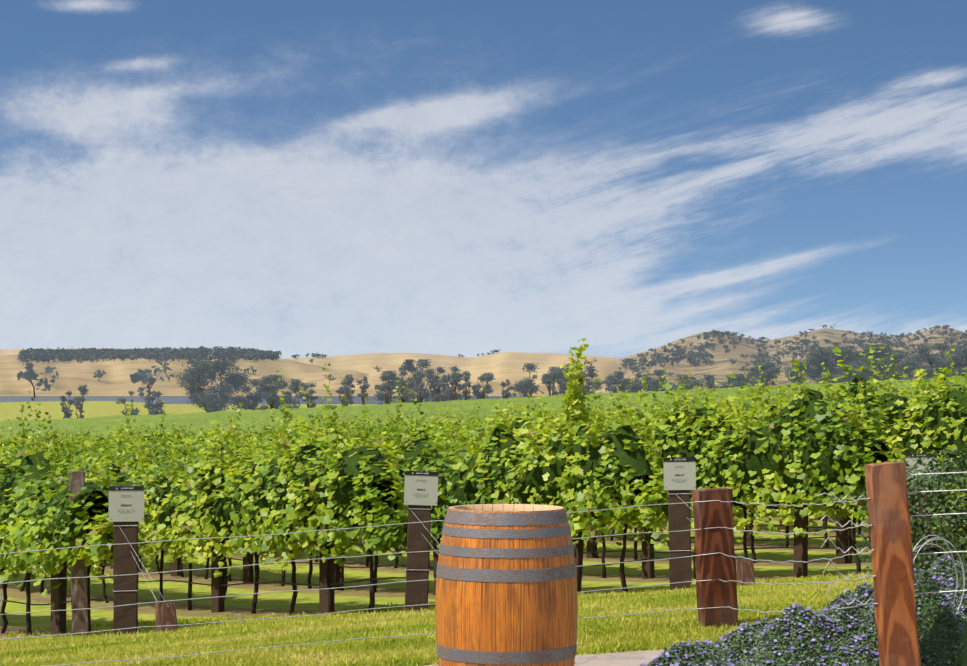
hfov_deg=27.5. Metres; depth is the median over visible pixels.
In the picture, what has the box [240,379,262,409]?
tree
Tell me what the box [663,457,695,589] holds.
row sign post
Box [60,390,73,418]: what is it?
tree
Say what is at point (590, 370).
tree
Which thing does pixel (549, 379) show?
tree
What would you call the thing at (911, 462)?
row sign post
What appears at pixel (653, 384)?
tree
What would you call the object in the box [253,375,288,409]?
tree
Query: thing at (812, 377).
tree
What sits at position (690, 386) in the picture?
tree
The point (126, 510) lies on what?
row sign post
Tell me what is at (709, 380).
tree
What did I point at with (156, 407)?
tree
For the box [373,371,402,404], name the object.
tree
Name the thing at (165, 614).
anchor
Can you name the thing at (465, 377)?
tree
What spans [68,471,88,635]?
trellis end post
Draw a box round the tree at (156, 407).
[141,391,166,414]
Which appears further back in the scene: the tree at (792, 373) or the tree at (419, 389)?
the tree at (419, 389)
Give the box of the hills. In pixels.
[0,327,966,403]
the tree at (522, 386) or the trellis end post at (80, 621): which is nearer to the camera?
the trellis end post at (80, 621)
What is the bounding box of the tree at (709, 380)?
[693,374,719,388]
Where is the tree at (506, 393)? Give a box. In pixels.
[500,379,513,397]
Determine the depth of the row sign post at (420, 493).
23.56 m
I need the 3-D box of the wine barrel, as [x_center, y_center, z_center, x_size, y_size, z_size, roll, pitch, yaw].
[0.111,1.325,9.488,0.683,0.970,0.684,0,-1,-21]
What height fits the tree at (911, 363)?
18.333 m
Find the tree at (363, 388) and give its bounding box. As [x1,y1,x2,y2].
[355,376,370,404]
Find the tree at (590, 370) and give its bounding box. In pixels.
[575,366,602,394]
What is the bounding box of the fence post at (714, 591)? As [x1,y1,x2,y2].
[692,488,737,627]
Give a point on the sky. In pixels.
(469, 178)
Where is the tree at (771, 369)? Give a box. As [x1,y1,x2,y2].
[746,362,783,385]
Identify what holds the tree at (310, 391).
on the terrain at (307, 602)
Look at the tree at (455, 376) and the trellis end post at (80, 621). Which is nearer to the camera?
the trellis end post at (80, 621)
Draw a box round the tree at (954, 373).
[946,362,961,376]
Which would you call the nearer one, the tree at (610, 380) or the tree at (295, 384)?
the tree at (295, 384)
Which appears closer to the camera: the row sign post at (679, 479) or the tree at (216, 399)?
the row sign post at (679, 479)
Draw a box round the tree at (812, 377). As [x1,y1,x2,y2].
[804,367,828,383]
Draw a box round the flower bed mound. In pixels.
[652,561,966,665]
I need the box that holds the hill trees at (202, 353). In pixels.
[17,324,966,397]
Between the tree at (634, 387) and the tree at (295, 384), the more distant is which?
the tree at (634, 387)
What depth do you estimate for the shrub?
12.89 m
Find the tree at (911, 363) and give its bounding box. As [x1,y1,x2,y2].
[875,351,925,379]
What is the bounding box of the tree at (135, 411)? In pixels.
[116,391,138,414]
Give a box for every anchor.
[155,602,177,632]
[735,559,754,585]
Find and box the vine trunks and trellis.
[0,487,966,636]
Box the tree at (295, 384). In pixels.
[282,379,303,407]
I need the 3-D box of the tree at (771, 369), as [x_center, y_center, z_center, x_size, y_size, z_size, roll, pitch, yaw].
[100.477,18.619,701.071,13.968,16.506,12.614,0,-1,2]
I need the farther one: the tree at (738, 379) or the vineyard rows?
the tree at (738, 379)
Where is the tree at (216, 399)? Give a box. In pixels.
[173,361,253,412]
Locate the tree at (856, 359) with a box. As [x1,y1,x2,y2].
[834,352,866,379]
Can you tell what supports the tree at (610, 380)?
on the terrain at (307, 602)
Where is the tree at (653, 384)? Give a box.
[640,369,668,391]
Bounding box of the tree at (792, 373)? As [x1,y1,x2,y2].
[784,362,814,383]
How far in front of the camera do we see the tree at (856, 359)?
683.03 m
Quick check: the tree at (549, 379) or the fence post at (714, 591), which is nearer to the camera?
the fence post at (714, 591)
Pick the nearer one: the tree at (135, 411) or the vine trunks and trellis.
the vine trunks and trellis
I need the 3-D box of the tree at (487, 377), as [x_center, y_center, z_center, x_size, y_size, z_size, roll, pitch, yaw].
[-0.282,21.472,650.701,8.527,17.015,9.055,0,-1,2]
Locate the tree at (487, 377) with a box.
[471,372,494,398]
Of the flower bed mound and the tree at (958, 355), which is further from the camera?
the tree at (958, 355)
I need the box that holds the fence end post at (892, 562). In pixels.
[865,461,920,665]
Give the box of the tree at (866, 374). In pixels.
[842,344,896,381]
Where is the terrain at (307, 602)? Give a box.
[0,401,966,654]
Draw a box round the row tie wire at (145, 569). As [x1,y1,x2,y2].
[120,528,168,606]
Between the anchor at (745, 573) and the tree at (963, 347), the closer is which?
the anchor at (745, 573)
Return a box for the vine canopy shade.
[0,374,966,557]
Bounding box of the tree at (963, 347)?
[953,346,966,366]
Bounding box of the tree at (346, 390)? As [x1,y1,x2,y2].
[335,374,354,405]
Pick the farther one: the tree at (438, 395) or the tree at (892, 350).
the tree at (892, 350)
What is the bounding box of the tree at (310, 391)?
[298,382,317,407]
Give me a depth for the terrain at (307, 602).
36.16 m
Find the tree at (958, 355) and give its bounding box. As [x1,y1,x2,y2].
[939,348,966,375]
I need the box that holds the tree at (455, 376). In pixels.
[439,366,463,400]
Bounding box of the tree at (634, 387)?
[627,373,645,392]
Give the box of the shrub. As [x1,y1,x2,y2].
[853,442,966,570]
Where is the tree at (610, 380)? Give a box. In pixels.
[600,371,629,392]
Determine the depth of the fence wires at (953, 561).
11.45 m
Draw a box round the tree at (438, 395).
[425,367,452,401]
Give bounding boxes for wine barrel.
[435,504,577,665]
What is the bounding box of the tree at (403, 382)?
[393,362,416,402]
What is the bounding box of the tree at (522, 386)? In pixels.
[511,363,538,396]
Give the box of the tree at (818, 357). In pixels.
[801,346,860,383]
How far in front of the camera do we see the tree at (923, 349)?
643.03 m
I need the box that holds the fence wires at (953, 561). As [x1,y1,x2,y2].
[0,472,966,665]
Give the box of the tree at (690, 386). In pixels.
[664,375,696,390]
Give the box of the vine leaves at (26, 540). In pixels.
[0,338,966,597]
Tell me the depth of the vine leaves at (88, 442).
63.38 m
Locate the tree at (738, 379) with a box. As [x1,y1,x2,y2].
[718,374,751,387]
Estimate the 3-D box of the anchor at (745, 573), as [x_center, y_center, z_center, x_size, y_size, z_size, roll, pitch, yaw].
[3.122,2.902,23.573,0.218,0.402,0.128,0,-15,-17]
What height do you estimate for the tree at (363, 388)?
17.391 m
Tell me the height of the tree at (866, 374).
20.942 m
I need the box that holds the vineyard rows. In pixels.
[0,376,966,443]
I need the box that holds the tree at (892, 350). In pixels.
[866,350,904,379]
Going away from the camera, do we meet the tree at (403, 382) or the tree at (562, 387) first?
the tree at (562, 387)
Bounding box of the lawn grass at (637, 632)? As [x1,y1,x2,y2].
[0,569,873,665]
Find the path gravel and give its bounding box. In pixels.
[424,649,664,665]
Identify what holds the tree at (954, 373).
on the terrain at (307, 602)
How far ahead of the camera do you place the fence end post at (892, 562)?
10.01 m
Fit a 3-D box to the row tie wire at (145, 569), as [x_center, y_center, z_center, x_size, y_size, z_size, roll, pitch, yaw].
[-3.772,2.635,21.893,0.784,0.885,1.108,0,-1,2]
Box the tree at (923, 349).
[912,343,952,378]
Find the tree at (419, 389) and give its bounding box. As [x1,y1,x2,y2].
[398,359,437,402]
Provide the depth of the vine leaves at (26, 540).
26.99 m
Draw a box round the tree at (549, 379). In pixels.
[541,367,563,395]
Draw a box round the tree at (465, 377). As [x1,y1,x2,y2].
[453,371,471,399]
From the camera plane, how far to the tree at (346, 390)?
638.20 m
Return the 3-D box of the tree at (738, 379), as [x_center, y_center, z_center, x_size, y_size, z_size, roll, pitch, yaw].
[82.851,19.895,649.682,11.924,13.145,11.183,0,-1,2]
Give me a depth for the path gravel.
11.24 m
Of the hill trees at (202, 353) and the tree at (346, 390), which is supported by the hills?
the hill trees at (202, 353)
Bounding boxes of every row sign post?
[108,486,143,635]
[404,471,437,611]
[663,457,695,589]
[906,453,936,568]
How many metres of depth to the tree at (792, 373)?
599.64 m
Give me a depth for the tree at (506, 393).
684.46 m
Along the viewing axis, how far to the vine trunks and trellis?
29.09 m
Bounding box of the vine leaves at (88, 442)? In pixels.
[0,388,962,474]
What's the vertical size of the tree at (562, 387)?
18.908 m
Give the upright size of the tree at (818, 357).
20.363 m
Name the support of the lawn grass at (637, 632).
on the terrain at (307, 602)
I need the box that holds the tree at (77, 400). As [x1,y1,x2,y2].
[71,385,88,417]
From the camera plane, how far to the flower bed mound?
10.35 m
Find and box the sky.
[0,0,966,358]
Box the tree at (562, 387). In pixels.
[556,363,581,395]
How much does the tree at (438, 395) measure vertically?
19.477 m

